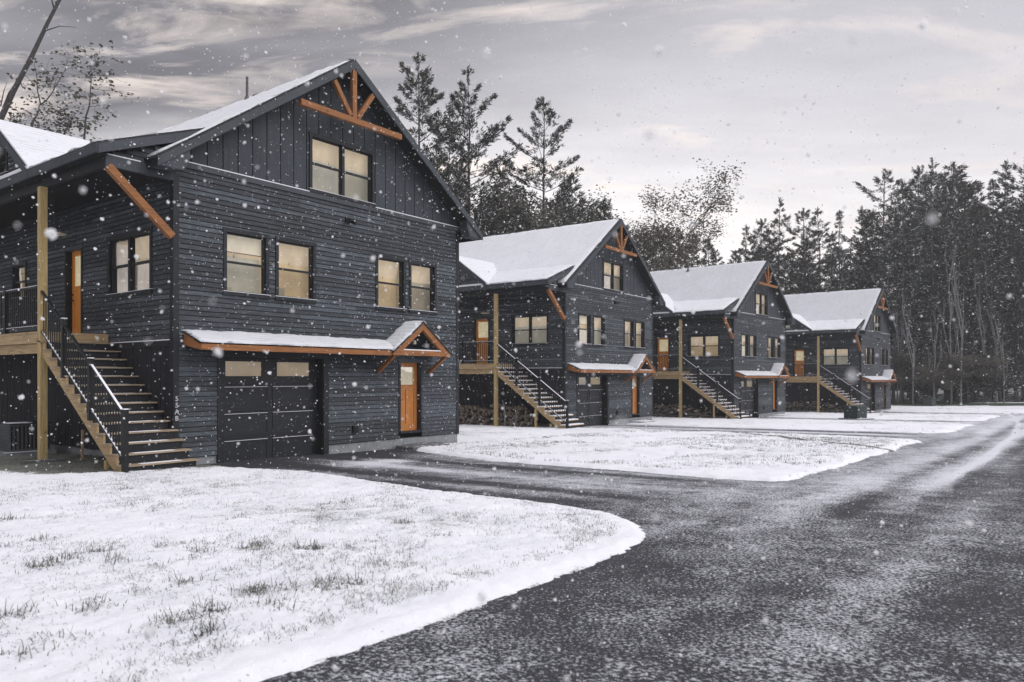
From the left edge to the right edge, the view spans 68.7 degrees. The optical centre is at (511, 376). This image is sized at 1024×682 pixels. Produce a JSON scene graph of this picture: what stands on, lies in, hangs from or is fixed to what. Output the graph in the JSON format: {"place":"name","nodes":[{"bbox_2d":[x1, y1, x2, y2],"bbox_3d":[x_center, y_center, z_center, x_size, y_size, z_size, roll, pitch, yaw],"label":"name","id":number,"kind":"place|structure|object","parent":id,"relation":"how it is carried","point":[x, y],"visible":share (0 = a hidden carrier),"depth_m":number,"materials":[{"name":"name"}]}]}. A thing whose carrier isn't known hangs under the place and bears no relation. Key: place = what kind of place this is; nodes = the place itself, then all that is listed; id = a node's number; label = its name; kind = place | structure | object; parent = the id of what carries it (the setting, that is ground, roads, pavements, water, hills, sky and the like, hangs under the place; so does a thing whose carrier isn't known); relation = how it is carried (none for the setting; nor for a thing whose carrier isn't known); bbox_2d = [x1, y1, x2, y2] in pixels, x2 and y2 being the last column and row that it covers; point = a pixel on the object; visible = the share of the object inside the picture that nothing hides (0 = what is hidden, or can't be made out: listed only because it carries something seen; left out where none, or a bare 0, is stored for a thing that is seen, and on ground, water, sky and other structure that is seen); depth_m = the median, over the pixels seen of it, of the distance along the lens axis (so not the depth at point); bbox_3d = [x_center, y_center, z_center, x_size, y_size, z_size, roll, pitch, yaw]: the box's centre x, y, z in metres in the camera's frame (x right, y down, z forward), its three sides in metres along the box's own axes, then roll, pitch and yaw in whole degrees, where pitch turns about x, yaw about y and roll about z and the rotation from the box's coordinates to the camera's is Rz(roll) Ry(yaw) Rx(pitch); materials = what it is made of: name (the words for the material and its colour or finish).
{"place":"outdoors","nodes":[
{"label":"outdoors","id":0,"kind":"place"},
{"bbox_2d":[0,452,171,474],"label":"lawn","id":1,"kind":"structure","parent":0,"point":[18,461],"depth_m":16.22,"materials":[{"name":"green plant"}]},
{"bbox_2d":[0,421,55,455],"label":"heat pump","id":2,"kind":"object","parent":1,"relation":"on","point":[24,439],"visible":0.84,"depth_m":18.61,"materials":[{"name":"metal"}]},
{"bbox_2d":[0,464,645,681],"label":"lawn","id":3,"kind":"structure","parent":0,"point":[304,649],"depth_m":6.74,"materials":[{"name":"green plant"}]},
{"bbox_2d":[459,424,518,430],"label":"lawn","id":4,"kind":"structure","parent":0,"point":[465,427],"depth_m":33.52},
{"bbox_2d":[200,449,809,525],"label":"driveway","id":5,"kind":"structure","parent":0,"point":[675,492],"depth_m":13.78,"materials":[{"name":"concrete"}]},
{"bbox_2d":[0,0,1023,681],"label":"falling snow","id":6,"kind":"structure","parent":0,"point":[52,234],"depth_m":3.72,"materials":[{"name":"white snow"}]},
{"bbox_2d":[0,0,1023,363],"label":"sky","id":7,"kind":"structure","parent":0,"point":[986,44],"materials":[{"name":"grey"}]},
{"bbox_2d":[261,413,1023,681],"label":"road","id":8,"kind":"structure","parent":0,"point":[920,615],"depth_m":5.85,"materials":[{"name":"grey asphalt"}]},
{"bbox_2d":[416,426,922,481],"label":"lawn","id":9,"kind":"structure","parent":0,"point":[665,450],"depth_m":19.94,"materials":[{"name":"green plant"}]},
{"bbox_2d":[393,442,449,450],"bbox_3d":[-2.590,2.095,21.883,0.918,0.250,1.664,0,0,37],"label":"stone step","id":10,"kind":"object","parent":9,"relation":"on","point":[413,446],"visible":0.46,"depth_m":21.47,"materials":[{"name":"grey stone"}]},
{"bbox_2d":[583,424,944,440],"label":"driveway","id":11,"kind":"structure","parent":0,"point":[921,436],"depth_m":31.60,"materials":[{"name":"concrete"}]},
{"bbox_2d":[627,416,975,432],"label":"lawn","id":12,"kind":"structure","parent":0,"point":[880,426],"depth_m":36.67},
{"bbox_2d":[757,417,983,424],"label":"driveway","id":13,"kind":"structure","parent":0,"point":[969,422],"depth_m":44.52,"materials":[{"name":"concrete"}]},
{"bbox_2d":[768,412,999,420],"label":"lawn","id":14,"kind":"structure","parent":0,"point":[941,417],"depth_m":49.80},
{"bbox_2d":[882,405,1023,413],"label":"lawn","id":15,"kind":"structure","parent":0,"point":[1006,409],"depth_m":66.13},
{"bbox_2d":[891,387,1020,419],"bbox_3d":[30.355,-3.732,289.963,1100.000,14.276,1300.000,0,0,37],"label":"ground","id":16,"kind":"structure","parent":0,"point":[940,398],"depth_m":108.40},
{"bbox_2d":[0,0,76,119],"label":"dead tree","id":17,"kind":"object","parent":16,"relation":"on","point":[10,96],"visible":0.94,"depth_m":32.93,"materials":[{"name":"wood"}]},
{"bbox_2d":[0,42,93,126],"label":"sapling","id":18,"kind":"object","parent":16,"relation":"on","point":[48,80],"visible":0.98,"depth_m":32.99,"materials":[{"name":"grey plant"}]},
{"bbox_2d":[34,96,100,140],"bbox_3d":[-20.805,-5.344,34.865,4.069,15.546,2.361,0,0,12],"label":"sapling","id":19,"kind":"object","parent":16,"relation":"on","point":[68,125],"visible":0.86,"depth_m":34.71,"materials":[{"name":"brown plant"}]},
{"bbox_2d":[54,40,138,139],"bbox_3d":[-18.877,-6.636,34.248,3.451,18.087,3.073,0,0,37],"label":"sapling","id":20,"kind":"object","parent":16,"relation":"on","point":[96,63],"visible":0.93,"depth_m":34.07,"materials":[{"name":"brown plant"}]},
{"bbox_2d":[0,58,482,472],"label":"house","id":21,"kind":"structure","parent":16,"relation":"on","point":[44,351],"depth_m":18.58,"materials":[{"name":"wood"}]},
{"bbox_2d":[0,146,8,175],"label":"window","id":22,"kind":"structure","parent":21,"relation":"in","point":[3,153],"depth_m":18.48,"materials":[{"name":"black glass"}]},
{"bbox_2d":[11,261,26,301],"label":"window","id":23,"kind":"structure","parent":21,"relation":"in","point":[19,270],"depth_m":21.50,"materials":[{"name":"beige glass"}]},
{"bbox_2d":[71,250,80,332],"bbox_3d":[-11.188,-2.167,19.382,0.870,2.195,0.105,0,0,37],"label":"entry door","id":24,"kind":"structure","parent":21,"relation":"in","point":[76,262],"depth_m":19.54,"materials":[{"name":"orange wood"}]},
{"bbox_2d":[105,227,152,298],"bbox_3d":[-8.862,-2.628,17.633,2.530,1.487,0.365,0,0,37],"label":"window","id":25,"kind":"structure","parent":21,"relation":"in","point":[138,270],"depth_m":17.66,"materials":[{"name":"beige glass"}]},
{"bbox_2d":[222,227,269,298],"bbox_3d":[-6.406,-2.673,17.866,0.365,1.557,1.650,0,0,37],"label":"window","id":26,"kind":"structure","parent":21,"relation":"in","point":[245,257],"depth_m":18.00,"materials":[{"name":"beige glass"}]},
{"bbox_2d":[224,358,316,461],"bbox_3d":[-5.987,0.825,18.602,0.110,2.550,2.840,0,0,37],"label":"garage door","id":27,"kind":"structure","parent":21,"relation":"in","point":[263,397],"depth_m":18.59,"materials":[{"name":"paint"}]},
{"bbox_2d":[260,236,316,302],"bbox_3d":[-5.559,-2.673,18.993,0.365,1.557,1.650,0,0,37],"label":"window","id":28,"kind":"structure","parent":21,"relation":"in","point":[288,261],"depth_m":19.16,"materials":[{"name":"beige glass"}]},
{"bbox_2d":[308,131,375,206],"bbox_3d":[-4.642,-5.521,20.212,0.365,1.542,2.660,0,0,37],"label":"window","id":29,"kind":"structure","parent":21,"relation":"in","point":[344,183],"depth_m":20.24,"materials":[{"name":"beige glass"}]},
{"bbox_2d":[375,254,406,311],"bbox_3d":[-3.591,-2.673,21.611,0.365,1.557,1.600,0,0,37],"label":"window","id":30,"kind":"structure","parent":21,"relation":"in","point":[385,276],"depth_m":21.81,"materials":[{"name":"beige glass"}]},
{"bbox_2d":[401,363,416,430],"bbox_3d":[-3.125,0.593,22.268,0.060,2.015,0.830,0,0,37],"label":"entry door","id":31,"kind":"structure","parent":21,"relation":"in","point":[408,370],"depth_m":22.34,"materials":[{"name":"brown wood"}]},
{"bbox_2d":[396,260,437,314],"bbox_3d":[-2.797,-2.673,22.666,0.365,1.557,1.600,0,0,37],"label":"window","id":32,"kind":"structure","parent":21,"relation":"in","point":[427,271],"depth_m":22.89,"materials":[{"name":"beige glass"}]},
{"bbox_2d":[393,53,478,199],"bbox_3d":[-6.336,-9.425,49.743,7.801,24.388,7.697,0,0,-20],"label":"pine tree","id":33,"kind":"object","parent":16,"relation":"on","point":[425,91],"visible":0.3,"depth_m":49.43,"materials":[{"name":"green plant"}]},
{"bbox_2d":[422,103,476,212],"bbox_3d":[-4.579,-8.484,54.075,4.292,22.686,4.813,0,0,-12],"label":"pine tree","id":34,"kind":"object","parent":16,"relation":"on","point":[457,164],"visible":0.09,"depth_m":53.52,"materials":[{"name":"green plant"}]},
{"bbox_2d":[422,65,522,236],"bbox_3d":[-2.892,-9.394,51.775,7.401,24.417,6.599,0,0,1],"label":"pine tree","id":35,"kind":"object","parent":16,"relation":"on","point":[485,140],"visible":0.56,"depth_m":50.78,"materials":[{"name":"green plant"}]},
{"bbox_2d":[450,154,577,236],"bbox_3d":[-2.130,-6.230,55.584,18.195,18.371,10.474,0,0,22],"label":"broadleaf tree","id":36,"kind":"object","parent":16,"relation":"on","point":[506,194],"visible":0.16,"depth_m":52.49,"materials":[{"name":"grey plant"}]},
{"bbox_2d":[491,96,597,230],"bbox_3d":[2.442,-9.077,56.246,8.114,23.962,8.601,0,0,20],"label":"pine tree","id":37,"kind":"object","parent":16,"relation":"on","point":[544,146],"visible":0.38,"depth_m":55.44,"materials":[{"name":"green plant"}]},
{"bbox_2d":[459,219,665,428],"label":"house","id":38,"kind":"structure","parent":16,"relation":"on","point":[628,281],"depth_m":36.86,"materials":[{"name":"wood"}]},
{"bbox_2d":[476,319,487,362],"bbox_3d":[-1.435,-1.768,37.430,0.870,2.195,0.060,0,0,35],"label":"entry door","id":39,"kind":"structure","parent":38,"relation":"in","point":[482,324],"depth_m":37.49,"materials":[{"name":"orange wood"}]},
{"bbox_2d":[511,313,548,345],"bbox_3d":[0.922,-2.228,35.724,2.530,1.487,0.365,0,0,35],"label":"window","id":40,"kind":"structure","parent":38,"relation":"in","point":[528,325],"depth_m":35.80,"materials":[{"name":"beige glass"}]},
{"bbox_2d":[578,312,591,345],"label":"window","id":41,"kind":"structure","parent":38,"relation":"in","point":[584,319],"depth_m":36.17,"materials":[{"name":"beige glass"}]},
{"bbox_2d":[579,376,602,425],"bbox_3d":[3.769,1.225,36.770,0.110,2.550,2.840,0,0,35],"label":"garage door","id":42,"kind":"structure","parent":38,"relation":"in","point":[586,394],"depth_m":37.01,"materials":[{"name":"paint"}]},
{"bbox_2d":[585,314,605,346],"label":"window","id":43,"kind":"structure","parent":38,"relation":"in","point":[598,320],"depth_m":37.50,"materials":[{"name":"beige glass"}]},
{"bbox_2d":[602,259,623,293],"bbox_3d":[5.073,-5.121,38.412,0.365,1.542,2.660,0,0,35],"label":"window","id":44,"kind":"structure","parent":38,"relation":"in","point":[615,278],"depth_m":38.48,"materials":[{"name":"beige glass"}]},
{"bbox_2d":[623,318,634,348],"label":"window","id":45,"kind":"structure","parent":38,"relation":"in","point":[626,321],"depth_m":40.16,"materials":[{"name":"beige glass"}]},
{"bbox_2d":[628,320,644,349],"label":"window","id":46,"kind":"structure","parent":38,"relation":"in","point":[639,334],"depth_m":41.24,"materials":[{"name":"beige glass"}]},
{"bbox_2d":[557,174,593,225],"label":"hemlock tree","id":47,"kind":"object","parent":16,"relation":"on","point":[583,201],"visible":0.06,"depth_m":65.75,"materials":[{"name":"green plant"}]},
{"bbox_2d":[536,187,662,271],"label":"broadleaf tree","id":48,"kind":"object","parent":16,"relation":"on","point":[590,217],"visible":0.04,"depth_m":68.04,"materials":[{"name":"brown plant"}]},
{"bbox_2d":[594,199,613,221],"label":"hemlock tree","id":49,"kind":"object","parent":16,"relation":"on","point":[606,207],"visible":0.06,"depth_m":65.59,"materials":[{"name":"green plant"}]},
{"bbox_2d":[540,182,674,271],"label":"broadleaf tree","id":50,"kind":"object","parent":16,"relation":"on","point":[616,217],"visible":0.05,"depth_m":74.13,"materials":[{"name":"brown plant"}]},
{"bbox_2d":[653,403,712,417],"bbox_3d":[9.903,2.306,48.432,6.170,1.236,1.223,0,0,39],"label":"brushwood heap","id":51,"kind":"object","parent":16,"relation":"on","point":[672,409],"visible":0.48,"depth_m":47.73,"materials":[{"name":"brown plant"}]},
{"bbox_2d":[627,156,745,270],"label":"broadleaf tree","id":52,"kind":"object","parent":16,"relation":"on","point":[664,238],"visible":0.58,"depth_m":71.93,"materials":[{"name":"grey plant"}]},
{"bbox_2d":[701,238,716,265],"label":"tree","id":53,"kind":"object","parent":16,"relation":"on","point":[713,252],"visible":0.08,"depth_m":91.53,"materials":[{"name":"green plant"}]},
{"bbox_2d":[650,260,795,418],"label":"house","id":54,"kind":"structure","parent":16,"relation":"on","point":[709,321],"depth_m":48.92,"materials":[{"name":"black wood"}]},
{"bbox_2d":[658,337,667,370],"bbox_3d":[10.055,-1.498,49.751,0.870,2.195,0.105,0,0,39],"label":"entry door","id":55,"kind":"structure","parent":54,"relation":"in","point":[662,342],"depth_m":49.83,"materials":[{"name":"orange wood"}]},
{"bbox_2d":[688,334,719,357],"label":"window","id":56,"kind":"structure","parent":54,"relation":"in","point":[712,346],"depth_m":47.95,"materials":[{"name":"beige glass"}]},
{"bbox_2d":[741,333,748,357],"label":"window","id":57,"kind":"structure","parent":54,"relation":"in","point":[744,336],"depth_m":48.30,"materials":[{"name":"beige glass"}]},
{"bbox_2d":[741,380,753,417],"bbox_3d":[15.227,1.495,48.800,0.110,2.550,2.840,0,0,39],"label":"garage door","id":58,"kind":"structure","parent":54,"relation":"in","point":[746,394],"depth_m":49.05,"materials":[{"name":"paint"}]},
{"bbox_2d":[743,334,756,357],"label":"window","id":59,"kind":"structure","parent":54,"relation":"in","point":[752,337],"depth_m":49.52,"materials":[{"name":"beige glass"}]},
{"bbox_2d":[755,291,767,316],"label":"window","id":60,"kind":"structure","parent":54,"relation":"in","point":[762,305],"depth_m":50.39,"materials":[{"name":"beige glass"}]},
{"bbox_2d":[732,223,763,263],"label":"pine tree","id":61,"kind":"object","parent":16,"relation":"on","point":[742,250],"visible":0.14,"depth_m":89.28,"materials":[{"name":"green plant"}]},
{"bbox_2d":[744,218,784,287],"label":"pine tree","id":62,"kind":"object","parent":16,"relation":"on","point":[759,250],"visible":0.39,"depth_m":93.98,"materials":[{"name":"green plant"}]},
{"bbox_2d":[757,197,809,293],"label":"pine tree","id":63,"kind":"object","parent":16,"relation":"on","point":[780,243],"visible":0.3,"depth_m":93.42,"materials":[{"name":"green plant"}]},
{"bbox_2d":[771,207,833,294],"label":"pine tree","id":64,"kind":"object","parent":16,"relation":"on","point":[816,277],"visible":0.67,"depth_m":91.08,"materials":[{"name":"green plant"}]},
{"bbox_2d":[785,401,843,412],"bbox_3d":[23.966,2.593,61.462,6.315,1.268,1.170,0,0,40],"label":"brushwood heap","id":65,"kind":"object","parent":16,"relation":"on","point":[835,410],"visible":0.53,"depth_m":60.98,"materials":[{"name":"brown plant"}]},
{"bbox_2d":[791,207,852,292],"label":"pine tree","id":66,"kind":"object","parent":16,"relation":"on","point":[819,236],"visible":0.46,"depth_m":91.97,"materials":[{"name":"green plant"}]},
{"bbox_2d":[828,209,850,290],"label":"pine tree","id":67,"kind":"object","parent":16,"relation":"on","point":[839,218],"visible":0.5,"depth_m":85.72,"materials":[{"name":"green plant"}]},
{"bbox_2d":[784,288,898,412],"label":"house","id":68,"kind":"structure","parent":16,"relation":"on","point":[827,357],"depth_m":61.96,"materials":[{"name":"black wood"}]},
{"bbox_2d":[794,350,803,375],"bbox_3d":[24.117,-1.167,62.838,0.870,2.195,0.060,0,0,40],"label":"entry door","id":69,"kind":"structure","parent":68,"relation":"in","point":[798,359],"depth_m":62.87,"materials":[{"name":"orange wood"}]},
{"bbox_2d":[822,347,849,365],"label":"window","id":70,"kind":"structure","parent":68,"relation":"in","point":[835,356],"depth_m":60.98,"materials":[{"name":"beige glass"}]},
{"bbox_2d":[838,405,874,419],"bbox_3d":[21.506,2.252,46.799,1.650,0.920,1.400,0,0,-33],"label":"utility box","id":71,"kind":"object","parent":16,"relation":"on","point":[853,412],"visible":0.92,"depth_m":46.46,"materials":[{"name":"grey metal"}]},
{"bbox_2d":[846,206,877,289],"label":"pine tree","id":72,"kind":"object","parent":16,"relation":"on","point":[868,252],"visible":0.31,"depth_m":89.87,"materials":[{"name":"green plant"}]},
{"bbox_2d":[727,170,1023,400],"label":"wood","id":73,"kind":"object","parent":16,"relation":"on","point":[874,236],"visible":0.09,"depth_m":94.81,"materials":[{"name":"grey plant"}]},
{"bbox_2d":[840,168,935,305],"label":"pine tree","id":74,"kind":"object","parent":16,"relation":"on","point":[872,216],"visible":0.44,"depth_m":89.06,"materials":[{"name":"green plant"}]},
{"bbox_2d":[867,205,943,401],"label":"hemlock tree","id":75,"kind":"object","parent":16,"relation":"on","point":[882,277],"visible":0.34,"depth_m":85.06,"materials":[{"name":"green plant"}]},
{"bbox_2d":[871,178,941,402],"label":"pine tree","id":76,"kind":"object","parent":16,"relation":"on","point":[903,261],"visible":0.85,"depth_m":80.80,"materials":[{"name":"green plant"}]},
{"bbox_2d":[902,289,918,403],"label":"broadleaf tree","id":77,"kind":"object","parent":16,"relation":"on","point":[913,355],"visible":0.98,"depth_m":77.42,"materials":[{"name":"grey plant"}]},
{"bbox_2d":[890,211,943,401],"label":"hemlock tree","id":78,"kind":"object","parent":16,"relation":"on","point":[909,314],"visible":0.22,"depth_m":85.87,"materials":[{"name":"green plant"}]},
{"bbox_2d":[895,165,948,401],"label":"pine tree","id":79,"kind":"object","parent":16,"relation":"on","point":[913,181],"visible":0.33,"depth_m":88.17,"materials":[{"name":"green plant"}]},
{"bbox_2d":[904,346,943,400],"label":"hemlock tree","id":80,"kind":"object","parent":16,"relation":"on","point":[925,351],"visible":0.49,"depth_m":79.74,"materials":[{"name":"green plant"}]},
{"bbox_2d":[891,212,963,396],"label":"hemlock tree","id":81,"kind":"object","parent":16,"relation":"on","point":[934,226],"visible":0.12,"depth_m":87.22,"materials":[{"name":"green plant"}]},
{"bbox_2d":[891,347,970,403],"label":"broadleaf tree","id":82,"kind":"object","parent":16,"relation":"on","point":[896,356],"visible":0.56,"depth_m":78.91,"materials":[{"name":"grey plant"}]},
{"bbox_2d":[893,157,976,401],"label":"pine tree","id":83,"kind":"object","parent":16,"relation":"on","point":[923,190],"visible":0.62,"depth_m":82.97,"materials":[{"name":"green plant"}]},
{"bbox_2d":[928,309,945,397],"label":"broadleaf tree","id":84,"kind":"object","parent":16,"relation":"on","point":[934,348],"visible":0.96,"depth_m":75.93,"materials":[{"name":"grey plant"}]},
{"bbox_2d":[896,184,994,401],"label":"hemlock tree","id":85,"kind":"object","parent":16,"relation":"on","point":[950,215],"visible":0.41,"depth_m":83.84,"materials":[{"name":"green plant"}]},
{"bbox_2d":[936,254,957,403],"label":"broadleaf tree","id":86,"kind":"object","parent":16,"relation":"on","point":[951,309],"visible":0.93,"depth_m":77.48,"materials":[{"name":"grey plant"}]},
{"bbox_2d":[907,161,1003,401],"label":"pine tree","id":87,"kind":"object","parent":16,"relation":"on","point":[970,188],"visible":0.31,"depth_m":88.48,"materials":[{"name":"green plant"}]},
{"bbox_2d":[950,248,963,403],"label":"broadleaf tree","id":88,"kind":"object","parent":16,"relation":"on","point":[960,355],"visible":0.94,"depth_m":76.58,"materials":[{"name":"grey plant"}]},
{"bbox_2d":[891,402,1023,404],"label":"verge","id":89,"kind":"structure","parent":16,"relation":"on","point":[937,403],"depth_m":77.01,"materials":[{"name":"white snow"}]},
{"bbox_2d":[907,352,1008,403],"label":"broadleaf tree","id":90,"kind":"object","parent":16,"relation":"on","point":[965,360],"visible":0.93,"depth_m":75.94,"materials":[{"name":"grey plant"}]},
{"bbox_2d":[952,347,991,402],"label":"hemlock tree","id":91,"kind":"object","parent":16,"relation":"on","point":[969,352],"visible":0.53,"depth_m":79.82,"materials":[{"name":"green plant"}]},
{"bbox_2d":[928,213,1022,401],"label":"hemlock tree","id":92,"kind":"object","parent":16,"relation":"on","point":[965,229],"visible":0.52,"depth_m":82.02,"materials":[{"name":"green plant"}]},
{"bbox_2d":[948,355,1012,402],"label":"broadleaf tree","id":93,"kind":"object","parent":16,"relation":"on","point":[989,376],"visible":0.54,"depth_m":78.70,"materials":[{"name":"grey plant"}]},
{"bbox_2d":[974,265,987,402],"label":"broadleaf tree","id":94,"kind":"object","parent":16,"relation":"on","point":[979,316],"visible":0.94,"depth_m":79.86,"materials":[{"name":"grey plant"}]},
{"bbox_2d":[947,187,1015,401],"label":"pine tree","id":95,"kind":"object","parent":16,"relation":"on","point":[982,199],"visible":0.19,"depth_m":90.15,"materials":[{"name":"green plant"}]},
{"bbox_2d":[952,234,1021,401],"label":"hemlock tree","id":96,"kind":"object","parent":16,"relation":"on","point":[985,297],"visible":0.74,"depth_m":80.31,"materials":[{"name":"green plant"}]},
{"bbox_2d":[957,207,1023,401],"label":"hemlock tree","id":97,"kind":"object","parent":16,"relation":"on","point":[1017,284],"visible":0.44,"depth_m":85.46,"materials":[{"name":"green plant"}]},
{"bbox_2d":[985,263,1002,401],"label":"broadleaf tree","id":98,"kind":"object","parent":16,"relation":"on","point":[990,307],"visible":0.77,"depth_m":79.94,"materials":[{"name":"grey plant"}]},
{"bbox_2d":[973,178,1017,401],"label":"pine tree","id":99,"kind":"object","parent":16,"relation":"on","point":[989,188],"visible":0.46,"depth_m":85.66,"materials":[{"name":"green plant"}]},
{"bbox_2d":[969,157,1023,401],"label":"pine tree","id":100,"kind":"object","parent":16,"relation":"on","point":[1003,220],"visible":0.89,"depth_m":81.78,"materials":[{"name":"green plant"}]},
{"bbox_2d":[982,231,1019,401],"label":"pine tree","id":101,"kind":"object","parent":16,"relation":"on","point":[999,315],"visible":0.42,"depth_m":85.52,"materials":[{"name":"green plant"}]},
{"bbox_2d":[983,159,1021,400],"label":"pine tree","id":102,"kind":"object","parent":16,"relation":"on","point":[1006,166],"visible":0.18,"depth_m":90.67,"materials":[{"name":"green plant"}]},
{"bbox_2d":[1005,361,1023,401],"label":"hemlock tree","id":103,"kind":"object","parent":16,"relation":"on","point":[1021,380],"visible":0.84,"depth_m":79.93,"materials":[{"name":"green plant"}]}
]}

